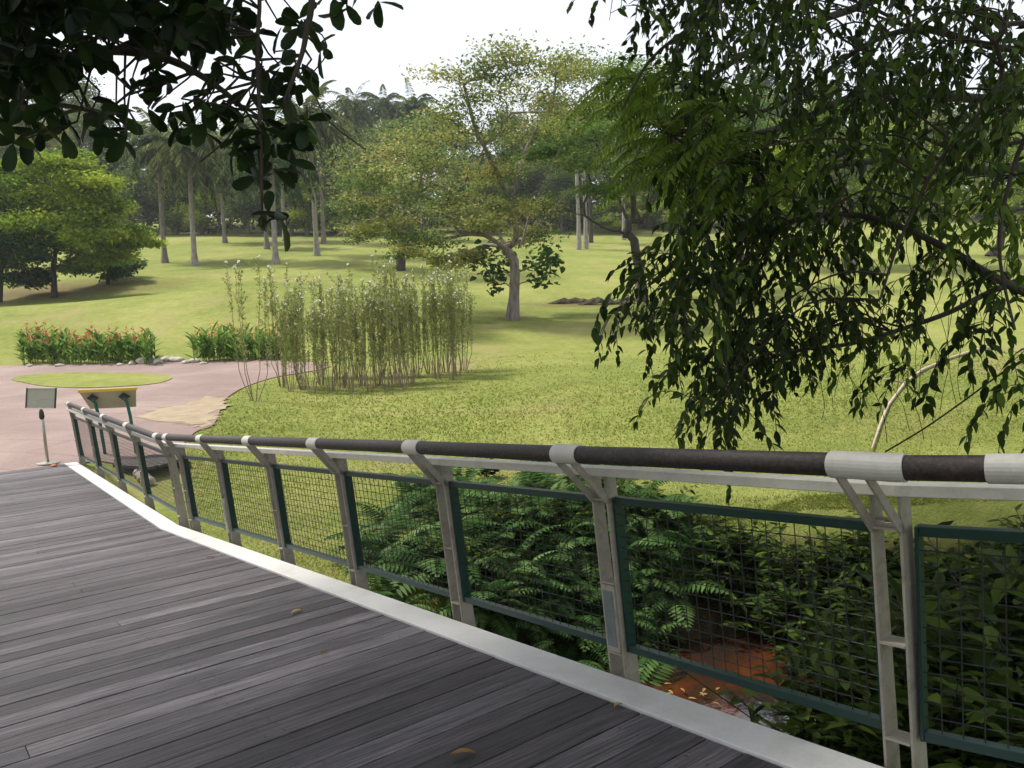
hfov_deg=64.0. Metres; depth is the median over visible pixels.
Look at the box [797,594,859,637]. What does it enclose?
leafy plant
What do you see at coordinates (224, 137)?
wood tree
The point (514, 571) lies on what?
fern
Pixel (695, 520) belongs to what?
leafy plant
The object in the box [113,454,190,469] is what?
timber landing
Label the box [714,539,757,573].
leafy plant
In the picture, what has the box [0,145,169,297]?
broad tree
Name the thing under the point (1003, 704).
leafy plant
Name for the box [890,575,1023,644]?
leafy plant
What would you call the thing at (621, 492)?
leafy plant
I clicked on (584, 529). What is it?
fern
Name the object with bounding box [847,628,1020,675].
leafy plant
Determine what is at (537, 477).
fern
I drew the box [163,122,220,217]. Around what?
wood tree
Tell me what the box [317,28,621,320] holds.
spreading tree
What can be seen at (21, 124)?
wood tree
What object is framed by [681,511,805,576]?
leafy plant
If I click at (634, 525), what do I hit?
fern
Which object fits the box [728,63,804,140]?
wood tree
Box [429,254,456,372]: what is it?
tall shrub
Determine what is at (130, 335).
canna plant
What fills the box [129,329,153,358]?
canna plant
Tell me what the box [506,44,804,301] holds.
layered tree
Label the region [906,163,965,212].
wood tree
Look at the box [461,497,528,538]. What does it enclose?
leafy plant
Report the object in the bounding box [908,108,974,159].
wood tree
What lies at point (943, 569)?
leafy plant
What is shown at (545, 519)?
fern
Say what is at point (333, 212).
wood tree
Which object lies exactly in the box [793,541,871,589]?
leafy plant
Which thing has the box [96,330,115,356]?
canna plant
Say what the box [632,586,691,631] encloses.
fern
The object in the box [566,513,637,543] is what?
leafy plant
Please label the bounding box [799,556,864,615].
leafy plant
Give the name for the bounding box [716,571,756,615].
leafy plant
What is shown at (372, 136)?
slender tree
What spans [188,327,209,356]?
canna plant
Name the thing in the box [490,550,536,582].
leafy plant
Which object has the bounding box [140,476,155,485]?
boulder
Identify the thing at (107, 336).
canna plant
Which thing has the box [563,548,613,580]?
fern
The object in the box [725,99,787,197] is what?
wood tree
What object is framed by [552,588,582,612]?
leafy plant
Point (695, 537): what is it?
leafy plant
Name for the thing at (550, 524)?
leafy plant
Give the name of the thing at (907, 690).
leafy plant
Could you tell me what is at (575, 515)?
leafy plant
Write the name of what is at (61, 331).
canna plant
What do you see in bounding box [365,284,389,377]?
tall shrub
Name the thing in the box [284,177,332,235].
wood tree
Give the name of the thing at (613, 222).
wood tree
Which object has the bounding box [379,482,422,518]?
fern
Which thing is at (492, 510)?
leafy plant
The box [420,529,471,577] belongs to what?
leafy plant
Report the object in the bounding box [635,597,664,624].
leafy plant
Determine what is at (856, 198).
wood tree
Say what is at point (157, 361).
stone
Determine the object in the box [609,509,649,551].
fern
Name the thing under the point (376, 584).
fern
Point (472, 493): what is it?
fern
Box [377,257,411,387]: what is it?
tall shrub
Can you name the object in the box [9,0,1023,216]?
sky
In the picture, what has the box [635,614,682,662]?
leafy plant
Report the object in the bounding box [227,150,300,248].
palm tree
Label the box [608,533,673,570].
fern
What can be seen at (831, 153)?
wood tree
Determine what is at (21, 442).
plaza path
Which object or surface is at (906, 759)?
leafy plant
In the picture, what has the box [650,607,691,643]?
fern
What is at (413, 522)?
fern
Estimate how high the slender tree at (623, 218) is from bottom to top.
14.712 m
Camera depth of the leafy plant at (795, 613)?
8.64 m
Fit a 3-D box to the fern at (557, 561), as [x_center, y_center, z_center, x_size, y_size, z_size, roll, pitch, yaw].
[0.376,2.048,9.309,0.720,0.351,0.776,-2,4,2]
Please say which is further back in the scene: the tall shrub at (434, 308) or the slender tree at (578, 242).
the slender tree at (578, 242)
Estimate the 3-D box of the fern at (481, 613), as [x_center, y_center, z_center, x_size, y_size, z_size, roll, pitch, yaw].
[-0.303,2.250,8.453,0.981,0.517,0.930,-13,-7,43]
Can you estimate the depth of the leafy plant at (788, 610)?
8.87 m
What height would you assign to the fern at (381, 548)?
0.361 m
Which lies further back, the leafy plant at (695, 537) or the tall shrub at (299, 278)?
the tall shrub at (299, 278)
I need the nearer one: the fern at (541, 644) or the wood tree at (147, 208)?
the fern at (541, 644)
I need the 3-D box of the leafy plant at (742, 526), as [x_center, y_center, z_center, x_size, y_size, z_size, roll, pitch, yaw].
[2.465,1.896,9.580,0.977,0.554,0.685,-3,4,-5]
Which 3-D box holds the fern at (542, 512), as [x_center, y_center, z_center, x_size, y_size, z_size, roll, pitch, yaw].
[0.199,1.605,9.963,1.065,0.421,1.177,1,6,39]
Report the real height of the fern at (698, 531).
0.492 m
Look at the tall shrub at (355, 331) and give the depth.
24.87 m
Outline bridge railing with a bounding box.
[65,402,1023,767]
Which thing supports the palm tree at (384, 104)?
on the ground at (172, 299)
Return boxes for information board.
[78,387,136,453]
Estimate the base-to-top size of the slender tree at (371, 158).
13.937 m
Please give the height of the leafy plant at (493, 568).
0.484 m
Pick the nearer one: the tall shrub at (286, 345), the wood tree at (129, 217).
the tall shrub at (286, 345)
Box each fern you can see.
[322,506,419,572]
[338,524,436,564]
[356,493,426,534]
[360,535,418,581]
[361,539,425,587]
[365,564,421,602]
[366,521,502,598]
[375,573,439,614]
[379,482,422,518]
[381,476,462,509]
[383,472,426,505]
[393,520,462,546]
[399,466,457,497]
[404,531,516,580]
[405,522,489,545]
[407,491,436,517]
[410,513,502,546]
[415,553,483,603]
[419,558,502,591]
[421,475,508,516]
[424,491,511,520]
[429,488,435,502]
[434,568,542,637]
[442,603,451,618]
[446,569,501,617]
[450,579,504,628]
[452,457,496,490]
[459,477,501,505]
[460,489,516,542]
[464,527,515,565]
[465,508,523,536]
[473,592,540,640]
[473,607,509,627]
[475,524,563,583]
[476,516,526,556]
[476,550,573,610]
[476,580,572,639]
[485,598,565,639]
[487,481,536,508]
[490,539,571,596]
[496,545,548,573]
[498,461,554,500]
[500,481,608,553]
[503,495,553,529]
[508,460,547,485]
[510,499,580,542]
[511,592,573,640]
[513,460,567,485]
[514,473,565,498]
[517,537,565,566]
[519,573,594,619]
[522,629,603,670]
[523,533,579,578]
[523,586,607,652]
[528,638,553,649]
[532,547,573,583]
[532,589,600,642]
[535,520,608,553]
[535,557,583,597]
[537,479,603,519]
[541,517,634,582]
[544,611,640,663]
[546,512,594,544]
[549,534,631,560]
[550,586,595,611]
[551,611,655,651]
[553,488,592,516]
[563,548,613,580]
[565,563,641,614]
[568,531,637,573]
[572,552,688,595]
[577,598,603,624]
[581,601,661,625]
[582,606,686,666]
[584,580,654,623]
[588,532,683,573]
[588,655,609,672]
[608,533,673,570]
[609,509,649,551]
[612,547,662,590]
[616,478,669,497]
[622,483,687,535]
[623,489,708,540]
[623,505,653,528]
[624,516,680,581]
[625,511,674,539]
[631,554,713,600]
[632,563,730,630]
[632,566,692,600]
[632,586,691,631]
[634,581,667,623]
[638,654,676,694]
[642,525,707,573]
[644,547,721,586]
[645,530,723,593]
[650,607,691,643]
[653,577,697,598]
[665,492,701,525]
[665,525,715,564]
[665,538,701,564]
[672,541,733,581]
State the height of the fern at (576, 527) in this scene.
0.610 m
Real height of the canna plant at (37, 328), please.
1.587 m
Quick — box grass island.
[12,372,171,387]
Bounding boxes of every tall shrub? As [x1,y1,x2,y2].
[221,255,269,400]
[256,265,293,386]
[271,298,300,391]
[280,282,311,389]
[282,262,309,379]
[291,276,327,393]
[305,282,327,376]
[306,276,335,384]
[318,287,343,391]
[323,281,359,387]
[325,288,343,378]
[326,263,358,392]
[338,276,366,377]
[347,277,375,385]
[350,291,377,390]
[362,276,386,385]
[364,254,399,389]
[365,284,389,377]
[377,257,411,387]
[377,261,402,383]
[386,283,409,376]
[394,272,420,382]
[408,287,427,376]
[410,264,436,373]
[419,271,452,379]
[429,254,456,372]
[432,270,462,379]
[439,260,469,376]
[444,264,476,370]
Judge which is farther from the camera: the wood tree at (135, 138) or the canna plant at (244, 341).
the wood tree at (135, 138)
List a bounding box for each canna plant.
[11,327,37,363]
[12,322,33,352]
[25,335,47,362]
[26,321,43,351]
[30,320,51,357]
[34,334,54,363]
[39,325,59,342]
[39,331,62,364]
[45,335,67,363]
[51,327,72,357]
[56,327,73,357]
[59,330,78,363]
[63,335,86,364]
[68,330,83,355]
[77,329,104,363]
[79,331,95,363]
[81,325,104,358]
[91,333,112,363]
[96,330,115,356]
[103,333,124,363]
[104,326,121,359]
[109,327,126,362]
[118,326,139,362]
[120,327,136,356]
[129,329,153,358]
[137,327,155,354]
[137,332,162,364]
[182,329,214,361]
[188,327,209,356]
[191,325,218,360]
[207,319,230,360]
[213,335,239,360]
[219,322,234,357]
[222,325,244,360]
[232,329,251,360]
[234,328,251,357]
[244,321,257,358]
[247,335,263,359]
[250,328,271,360]
[263,331,278,359]
[264,315,288,357]
[266,331,286,359]
[282,336,294,360]
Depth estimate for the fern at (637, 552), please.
9.29 m
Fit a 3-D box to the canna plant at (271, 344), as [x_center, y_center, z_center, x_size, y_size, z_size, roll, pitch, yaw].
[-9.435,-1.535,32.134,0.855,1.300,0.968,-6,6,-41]
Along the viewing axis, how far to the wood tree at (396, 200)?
112.81 m
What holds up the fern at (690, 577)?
on the ground at (172, 299)
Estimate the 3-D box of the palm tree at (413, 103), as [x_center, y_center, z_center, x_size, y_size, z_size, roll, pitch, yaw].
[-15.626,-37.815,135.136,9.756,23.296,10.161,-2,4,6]
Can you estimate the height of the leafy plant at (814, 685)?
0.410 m
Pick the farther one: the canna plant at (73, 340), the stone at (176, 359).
the canna plant at (73, 340)
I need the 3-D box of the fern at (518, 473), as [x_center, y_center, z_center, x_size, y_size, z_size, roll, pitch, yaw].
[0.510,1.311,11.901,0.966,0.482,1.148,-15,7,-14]
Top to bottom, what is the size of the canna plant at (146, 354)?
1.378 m
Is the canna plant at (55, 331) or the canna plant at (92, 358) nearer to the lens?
the canna plant at (92, 358)
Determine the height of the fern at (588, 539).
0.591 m
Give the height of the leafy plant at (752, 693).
0.745 m
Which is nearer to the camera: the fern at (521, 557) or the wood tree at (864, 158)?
the fern at (521, 557)
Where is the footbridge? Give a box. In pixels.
[0,462,883,767]
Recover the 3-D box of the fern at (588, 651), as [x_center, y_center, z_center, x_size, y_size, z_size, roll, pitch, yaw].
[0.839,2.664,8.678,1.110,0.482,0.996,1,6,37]
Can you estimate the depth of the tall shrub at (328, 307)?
26.57 m
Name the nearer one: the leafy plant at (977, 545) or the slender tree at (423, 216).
the leafy plant at (977, 545)
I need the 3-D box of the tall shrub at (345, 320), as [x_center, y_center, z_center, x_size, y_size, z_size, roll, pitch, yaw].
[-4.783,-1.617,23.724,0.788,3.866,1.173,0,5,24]
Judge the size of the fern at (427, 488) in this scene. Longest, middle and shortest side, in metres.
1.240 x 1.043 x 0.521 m
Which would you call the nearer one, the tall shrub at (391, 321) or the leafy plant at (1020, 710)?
the leafy plant at (1020, 710)
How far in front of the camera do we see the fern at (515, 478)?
11.96 m
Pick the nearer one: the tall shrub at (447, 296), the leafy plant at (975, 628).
the leafy plant at (975, 628)
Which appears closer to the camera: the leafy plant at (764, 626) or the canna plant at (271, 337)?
the leafy plant at (764, 626)
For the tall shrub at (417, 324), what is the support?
on the ground at (172, 299)
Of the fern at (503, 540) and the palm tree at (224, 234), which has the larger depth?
the palm tree at (224, 234)
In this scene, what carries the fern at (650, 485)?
on the ground at (172, 299)
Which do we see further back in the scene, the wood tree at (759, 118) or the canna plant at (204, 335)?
the wood tree at (759, 118)
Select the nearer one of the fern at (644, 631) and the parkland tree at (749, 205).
the fern at (644, 631)
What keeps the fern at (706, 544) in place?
on the ground at (172, 299)
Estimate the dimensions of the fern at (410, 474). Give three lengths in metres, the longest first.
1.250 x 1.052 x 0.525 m
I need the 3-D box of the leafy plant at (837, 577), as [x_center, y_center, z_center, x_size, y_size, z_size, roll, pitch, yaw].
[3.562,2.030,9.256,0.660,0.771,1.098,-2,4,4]
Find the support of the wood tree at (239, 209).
on the ground at (172, 299)
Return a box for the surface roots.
[547,297,636,304]
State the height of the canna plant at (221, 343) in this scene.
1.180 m
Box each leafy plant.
[338,522,404,554]
[396,492,490,527]
[411,526,469,566]
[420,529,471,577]
[430,538,507,584]
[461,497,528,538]
[465,541,513,566]
[470,458,499,477]
[480,506,514,529]
[480,570,536,620]
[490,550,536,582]
[498,487,560,532]
[520,499,586,544]
[521,485,590,515]
[523,522,564,554]
[540,503,591,524]
[544,499,568,530]
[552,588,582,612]
[555,475,589,503]
[557,548,639,587]
[561,510,592,537]
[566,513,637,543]
[579,584,600,610]
[583,483,638,519]
[602,479,634,495]
[616,478,697,527]
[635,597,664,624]
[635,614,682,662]
[655,555,733,595]
[657,498,724,543]
[673,518,729,560]
[676,514,746,568]
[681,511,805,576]
[686,521,766,561]
[702,551,826,624]
[702,570,816,641]
[706,533,825,589]
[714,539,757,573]
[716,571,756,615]
[716,658,881,761]
[723,558,868,628]
[734,578,828,634]
[742,623,944,745]
[748,549,837,633]
[761,611,845,663]
[767,588,821,629]
[770,576,845,613]
[770,634,906,747]
[771,629,824,668]
[772,614,983,734]
[781,665,829,733]
[781,683,821,723]
[782,557,932,629]
[782,615,903,759]
[783,632,991,760]
[789,531,864,588]
[789,612,870,637]
[791,563,864,602]
[792,614,822,631]
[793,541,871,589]
[793,587,1023,716]
[797,548,866,591]
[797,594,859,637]
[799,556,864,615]
[800,663,984,766]
[802,671,836,748]
[803,576,900,624]
[806,508,889,566]
[806,697,838,749]
[809,690,909,762]
[816,590,925,634]
[822,617,979,702]
[824,618,1023,767]
[829,531,892,580]
[830,546,970,627]
[830,612,901,658]
[830,701,962,767]
[840,588,1023,709]
[841,668,951,702]
[844,649,1013,710]
[846,520,1023,745]
[846,600,1022,731]
[847,566,901,623]
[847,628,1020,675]
[850,533,932,579]
[854,623,1023,767]
[866,550,951,599]
[870,551,956,597]
[875,611,971,689]
[887,533,1004,588]
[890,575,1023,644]
[893,654,1023,764]
[894,644,1014,762]
[898,545,1004,608]
[898,615,1023,709]
[899,572,934,589]
[900,550,1023,610]
[903,679,1003,763]
[913,542,1007,604]
[936,571,1023,633]
[941,590,991,621]
[947,689,1023,766]
[954,554,991,583]
[955,612,1015,635]
[958,615,1023,738]
[962,543,1023,634]
[964,590,1007,625]
[972,503,1023,563]
[979,517,1023,563]
[982,666,1023,731]
[996,542,1023,572]
[998,542,1022,549]
[1002,633,1023,701]
[1012,665,1023,729]
[1012,703,1023,709]
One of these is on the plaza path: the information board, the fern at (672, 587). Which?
the information board
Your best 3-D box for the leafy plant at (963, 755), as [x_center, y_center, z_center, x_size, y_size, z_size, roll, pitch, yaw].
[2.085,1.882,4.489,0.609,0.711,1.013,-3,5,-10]
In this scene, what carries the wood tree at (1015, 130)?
on the ground at (172, 299)
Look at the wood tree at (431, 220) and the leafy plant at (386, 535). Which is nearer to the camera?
the leafy plant at (386, 535)
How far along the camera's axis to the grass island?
28.51 m
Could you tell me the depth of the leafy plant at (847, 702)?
4.48 m
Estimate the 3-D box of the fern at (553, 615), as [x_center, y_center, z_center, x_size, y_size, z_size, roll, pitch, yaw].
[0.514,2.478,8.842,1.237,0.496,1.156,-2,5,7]
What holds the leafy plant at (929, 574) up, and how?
on the ground at (172, 299)
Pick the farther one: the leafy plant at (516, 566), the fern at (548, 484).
the fern at (548, 484)
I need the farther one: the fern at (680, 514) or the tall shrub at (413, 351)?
the tall shrub at (413, 351)
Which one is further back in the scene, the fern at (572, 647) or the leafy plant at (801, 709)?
the fern at (572, 647)
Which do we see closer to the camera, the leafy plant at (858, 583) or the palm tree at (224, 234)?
the leafy plant at (858, 583)
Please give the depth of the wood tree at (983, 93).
140.25 m
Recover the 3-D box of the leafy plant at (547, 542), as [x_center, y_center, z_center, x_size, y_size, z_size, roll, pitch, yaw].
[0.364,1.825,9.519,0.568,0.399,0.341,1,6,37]
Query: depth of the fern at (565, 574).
9.03 m
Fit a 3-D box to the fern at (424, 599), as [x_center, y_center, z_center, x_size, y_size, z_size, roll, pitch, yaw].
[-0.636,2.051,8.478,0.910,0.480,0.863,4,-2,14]
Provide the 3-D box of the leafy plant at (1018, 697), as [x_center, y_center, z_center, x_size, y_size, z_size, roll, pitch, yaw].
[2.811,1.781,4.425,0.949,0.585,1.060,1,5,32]
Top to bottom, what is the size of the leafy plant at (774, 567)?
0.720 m
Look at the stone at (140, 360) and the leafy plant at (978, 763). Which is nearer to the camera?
the leafy plant at (978, 763)
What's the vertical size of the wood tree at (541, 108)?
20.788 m
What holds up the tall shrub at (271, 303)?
on the ground at (172, 299)
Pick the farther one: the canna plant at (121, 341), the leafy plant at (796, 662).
the canna plant at (121, 341)
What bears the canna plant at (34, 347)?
on the ground at (172, 299)
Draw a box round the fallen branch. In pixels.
[871,345,998,449]
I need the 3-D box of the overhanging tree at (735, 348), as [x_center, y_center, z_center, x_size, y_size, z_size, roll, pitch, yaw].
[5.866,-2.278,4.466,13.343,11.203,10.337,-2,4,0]
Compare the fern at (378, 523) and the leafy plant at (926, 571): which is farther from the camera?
the fern at (378, 523)
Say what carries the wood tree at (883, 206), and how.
on the ground at (172, 299)
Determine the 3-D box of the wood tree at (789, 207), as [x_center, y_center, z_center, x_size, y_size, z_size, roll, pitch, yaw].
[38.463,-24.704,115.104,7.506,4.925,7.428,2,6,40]
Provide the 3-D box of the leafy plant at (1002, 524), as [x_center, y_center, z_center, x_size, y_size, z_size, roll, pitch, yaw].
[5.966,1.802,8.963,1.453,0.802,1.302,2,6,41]
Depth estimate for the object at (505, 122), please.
138.74 m
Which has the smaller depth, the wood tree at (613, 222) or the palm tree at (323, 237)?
the palm tree at (323, 237)
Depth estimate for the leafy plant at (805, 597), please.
9.17 m
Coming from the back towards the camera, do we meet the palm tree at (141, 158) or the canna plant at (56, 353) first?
the palm tree at (141, 158)
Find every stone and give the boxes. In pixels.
[136,356,154,363]
[153,359,163,363]
[160,356,173,361]
[169,356,184,361]
[181,360,189,363]
[189,358,199,362]
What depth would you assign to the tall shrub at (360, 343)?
23.80 m
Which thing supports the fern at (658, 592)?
on the ground at (172, 299)
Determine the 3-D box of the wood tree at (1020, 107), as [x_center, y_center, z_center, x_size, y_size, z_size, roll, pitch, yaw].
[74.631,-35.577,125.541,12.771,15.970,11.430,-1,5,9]
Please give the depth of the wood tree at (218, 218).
122.64 m
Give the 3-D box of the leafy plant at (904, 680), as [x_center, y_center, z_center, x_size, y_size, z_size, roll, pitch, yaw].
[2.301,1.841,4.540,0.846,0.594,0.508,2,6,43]
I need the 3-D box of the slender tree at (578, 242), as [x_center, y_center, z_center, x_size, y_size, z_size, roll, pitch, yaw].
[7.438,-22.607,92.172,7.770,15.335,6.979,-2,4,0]
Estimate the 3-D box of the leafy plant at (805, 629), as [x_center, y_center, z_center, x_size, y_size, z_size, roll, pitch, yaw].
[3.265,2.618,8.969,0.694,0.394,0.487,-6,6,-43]
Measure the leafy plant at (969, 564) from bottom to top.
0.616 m
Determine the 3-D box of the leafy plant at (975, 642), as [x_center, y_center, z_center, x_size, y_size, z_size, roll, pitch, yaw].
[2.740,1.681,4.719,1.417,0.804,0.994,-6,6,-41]
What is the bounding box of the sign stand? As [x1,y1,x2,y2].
[25,388,59,464]
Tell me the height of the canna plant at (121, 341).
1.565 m
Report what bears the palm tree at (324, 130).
on the ground at (172, 299)
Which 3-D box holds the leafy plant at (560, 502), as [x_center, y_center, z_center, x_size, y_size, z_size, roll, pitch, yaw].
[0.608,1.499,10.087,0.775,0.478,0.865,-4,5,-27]
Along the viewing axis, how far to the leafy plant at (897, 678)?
4.25 m
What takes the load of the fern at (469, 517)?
on the ground at (172, 299)
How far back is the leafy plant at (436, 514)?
9.97 m
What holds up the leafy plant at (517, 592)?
on the ground at (172, 299)
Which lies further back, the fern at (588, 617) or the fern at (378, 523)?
the fern at (378, 523)
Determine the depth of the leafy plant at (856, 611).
8.54 m
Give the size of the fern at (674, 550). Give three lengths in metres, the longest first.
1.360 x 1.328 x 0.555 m
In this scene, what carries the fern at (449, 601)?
on the ground at (172, 299)
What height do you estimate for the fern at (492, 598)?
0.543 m
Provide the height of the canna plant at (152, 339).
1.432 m
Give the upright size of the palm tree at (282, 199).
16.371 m
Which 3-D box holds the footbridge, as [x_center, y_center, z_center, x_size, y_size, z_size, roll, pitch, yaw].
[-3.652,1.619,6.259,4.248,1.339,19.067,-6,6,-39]
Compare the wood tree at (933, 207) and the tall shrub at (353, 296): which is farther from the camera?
the wood tree at (933, 207)
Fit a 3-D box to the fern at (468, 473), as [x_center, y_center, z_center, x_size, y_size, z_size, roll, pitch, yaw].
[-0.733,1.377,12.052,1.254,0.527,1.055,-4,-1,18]
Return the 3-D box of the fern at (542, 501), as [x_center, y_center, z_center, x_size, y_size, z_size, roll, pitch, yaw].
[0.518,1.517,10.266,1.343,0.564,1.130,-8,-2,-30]
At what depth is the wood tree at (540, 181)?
117.55 m
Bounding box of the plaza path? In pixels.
[0,360,328,471]
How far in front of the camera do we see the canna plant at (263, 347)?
32.23 m
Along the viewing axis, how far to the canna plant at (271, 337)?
32.45 m
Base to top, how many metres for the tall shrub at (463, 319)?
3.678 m
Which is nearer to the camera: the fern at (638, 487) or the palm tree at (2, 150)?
the fern at (638, 487)
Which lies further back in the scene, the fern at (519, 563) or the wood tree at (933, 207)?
the wood tree at (933, 207)
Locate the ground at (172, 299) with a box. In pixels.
[0,195,1023,656]
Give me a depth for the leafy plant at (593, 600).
9.06 m
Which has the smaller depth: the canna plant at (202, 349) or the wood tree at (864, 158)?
the canna plant at (202, 349)
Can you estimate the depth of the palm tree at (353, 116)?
130.64 m
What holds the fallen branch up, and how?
on the ground at (172, 299)
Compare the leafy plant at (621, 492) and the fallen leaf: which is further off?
the leafy plant at (621, 492)
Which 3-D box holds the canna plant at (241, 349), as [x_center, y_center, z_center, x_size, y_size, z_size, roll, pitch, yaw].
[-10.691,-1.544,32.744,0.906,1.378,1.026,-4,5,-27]
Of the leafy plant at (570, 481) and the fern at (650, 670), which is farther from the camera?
the leafy plant at (570, 481)
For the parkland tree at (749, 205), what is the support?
on the ground at (172, 299)
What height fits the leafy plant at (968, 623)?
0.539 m
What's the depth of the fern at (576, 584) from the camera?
8.81 m
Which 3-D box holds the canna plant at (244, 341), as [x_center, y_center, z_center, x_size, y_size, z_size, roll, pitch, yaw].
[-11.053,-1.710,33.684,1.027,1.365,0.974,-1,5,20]
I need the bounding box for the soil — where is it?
[576,633,822,734]
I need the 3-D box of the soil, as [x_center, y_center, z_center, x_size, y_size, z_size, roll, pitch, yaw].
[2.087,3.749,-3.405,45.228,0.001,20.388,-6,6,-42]
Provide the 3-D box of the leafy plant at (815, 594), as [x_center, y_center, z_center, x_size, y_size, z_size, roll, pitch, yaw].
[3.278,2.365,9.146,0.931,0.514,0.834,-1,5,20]
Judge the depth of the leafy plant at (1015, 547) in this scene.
9.22 m
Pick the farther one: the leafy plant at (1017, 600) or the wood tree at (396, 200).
the wood tree at (396, 200)
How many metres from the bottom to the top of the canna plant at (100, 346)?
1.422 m
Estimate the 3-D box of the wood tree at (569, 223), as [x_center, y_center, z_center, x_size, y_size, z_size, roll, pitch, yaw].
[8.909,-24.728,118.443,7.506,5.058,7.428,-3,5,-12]
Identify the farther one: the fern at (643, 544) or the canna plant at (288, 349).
the canna plant at (288, 349)
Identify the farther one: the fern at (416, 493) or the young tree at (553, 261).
the young tree at (553, 261)
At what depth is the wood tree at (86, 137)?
119.22 m
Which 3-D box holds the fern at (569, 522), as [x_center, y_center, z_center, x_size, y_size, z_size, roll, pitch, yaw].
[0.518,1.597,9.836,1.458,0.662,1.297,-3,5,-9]
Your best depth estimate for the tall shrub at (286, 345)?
24.49 m
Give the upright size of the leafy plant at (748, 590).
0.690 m
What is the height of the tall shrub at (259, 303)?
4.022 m
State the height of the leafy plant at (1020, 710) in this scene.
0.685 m
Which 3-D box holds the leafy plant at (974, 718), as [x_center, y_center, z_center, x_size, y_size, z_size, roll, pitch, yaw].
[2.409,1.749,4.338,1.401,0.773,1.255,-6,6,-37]
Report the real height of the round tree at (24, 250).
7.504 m
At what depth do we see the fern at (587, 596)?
8.88 m
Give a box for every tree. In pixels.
[0,0,403,251]
[0,116,51,158]
[0,119,58,197]
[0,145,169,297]
[0,191,68,301]
[9,81,86,160]
[43,111,127,195]
[45,72,132,176]
[51,180,77,231]
[63,100,116,167]
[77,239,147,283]
[105,182,143,230]
[108,137,194,234]
[112,122,164,229]
[114,106,198,262]
[125,168,174,230]
[131,110,240,265]
[144,191,200,233]
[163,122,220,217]
[165,182,219,234]
[193,133,240,242]
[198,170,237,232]
[214,111,255,225]
[215,96,333,263]
[216,172,280,235]
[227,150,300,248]
[233,195,292,232]
[251,119,307,240]
[257,80,363,255]
[257,190,302,234]
[280,101,355,243]
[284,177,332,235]
[285,171,339,232]
[287,153,308,234]
[307,109,499,270]
[316,114,389,168]
[316,138,371,235]
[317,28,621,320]
[319,192,381,234]
[323,80,383,138]
[337,123,379,237]
[341,126,391,236]
[349,163,430,216]
[355,115,405,238]
[357,84,405,156]
[364,112,421,207]
[371,162,417,233]
[386,77,440,178]
[387,127,450,235]
[397,180,438,232]
[408,117,493,195]
[417,105,466,175]
[417,157,494,231]
[435,186,485,222]
[458,175,507,234]
[460,239,565,296]
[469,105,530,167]
[480,179,524,230]
[486,133,548,224]
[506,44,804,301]
[512,86,594,217]
[518,138,603,228]
[532,168,587,231]
[546,110,606,249]
[551,195,597,228]
[563,140,614,242]
[564,0,1023,279]
[566,0,1023,504]
[567,107,607,248]
[585,91,644,184]
[592,193,645,233]
[593,136,646,239]
[599,132,654,203]
[622,71,685,149]
[633,189,677,228]
[644,139,822,262]
[646,183,692,230]
[679,78,742,168]
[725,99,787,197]
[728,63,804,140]
[747,93,967,267]
[778,194,803,218]
[794,126,849,218]
[805,79,848,134]
[816,195,859,219]
[818,167,863,200]
[826,106,906,213]
[847,80,909,182]
[865,192,910,214]
[897,82,973,175]
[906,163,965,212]
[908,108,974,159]
[932,108,1023,255]
[949,175,993,218]
[956,187,1016,216]
[963,73,1022,141]
[963,105,1023,186]
[974,93,1023,183]
[1012,180,1023,210]
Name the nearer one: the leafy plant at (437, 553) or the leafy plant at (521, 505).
the leafy plant at (437, 553)
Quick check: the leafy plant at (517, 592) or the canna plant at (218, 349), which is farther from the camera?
the canna plant at (218, 349)
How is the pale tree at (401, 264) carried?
on the ground at (172, 299)
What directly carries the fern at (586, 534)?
on the ground at (172, 299)
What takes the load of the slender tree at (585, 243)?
on the ground at (172, 299)
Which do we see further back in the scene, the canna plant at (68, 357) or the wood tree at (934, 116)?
the wood tree at (934, 116)
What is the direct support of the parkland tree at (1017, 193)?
on the ground at (172, 299)
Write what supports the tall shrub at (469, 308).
on the ground at (172, 299)
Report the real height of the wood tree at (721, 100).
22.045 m
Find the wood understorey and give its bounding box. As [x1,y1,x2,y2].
[38,122,1023,234]
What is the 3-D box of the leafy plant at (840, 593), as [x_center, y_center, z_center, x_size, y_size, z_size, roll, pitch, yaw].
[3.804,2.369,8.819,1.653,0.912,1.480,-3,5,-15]
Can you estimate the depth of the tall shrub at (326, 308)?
27.01 m
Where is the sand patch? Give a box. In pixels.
[134,396,230,427]
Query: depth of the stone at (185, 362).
33.20 m
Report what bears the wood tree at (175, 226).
on the ground at (172, 299)
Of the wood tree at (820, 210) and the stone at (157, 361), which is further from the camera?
the wood tree at (820, 210)
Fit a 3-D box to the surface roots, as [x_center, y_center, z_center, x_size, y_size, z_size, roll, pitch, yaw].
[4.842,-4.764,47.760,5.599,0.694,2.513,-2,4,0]
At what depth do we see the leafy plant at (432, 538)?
8.59 m
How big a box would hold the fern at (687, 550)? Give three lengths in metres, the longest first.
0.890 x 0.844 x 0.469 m
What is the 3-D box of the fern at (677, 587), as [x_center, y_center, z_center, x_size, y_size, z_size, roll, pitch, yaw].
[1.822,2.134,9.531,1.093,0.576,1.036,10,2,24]
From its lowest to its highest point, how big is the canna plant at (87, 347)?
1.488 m
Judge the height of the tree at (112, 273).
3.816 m
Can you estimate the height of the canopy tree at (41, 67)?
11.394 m
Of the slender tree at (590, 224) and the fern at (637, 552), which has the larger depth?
the slender tree at (590, 224)
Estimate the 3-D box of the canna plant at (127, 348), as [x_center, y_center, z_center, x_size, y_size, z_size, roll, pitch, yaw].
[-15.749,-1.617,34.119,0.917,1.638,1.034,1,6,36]
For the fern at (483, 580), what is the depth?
8.41 m

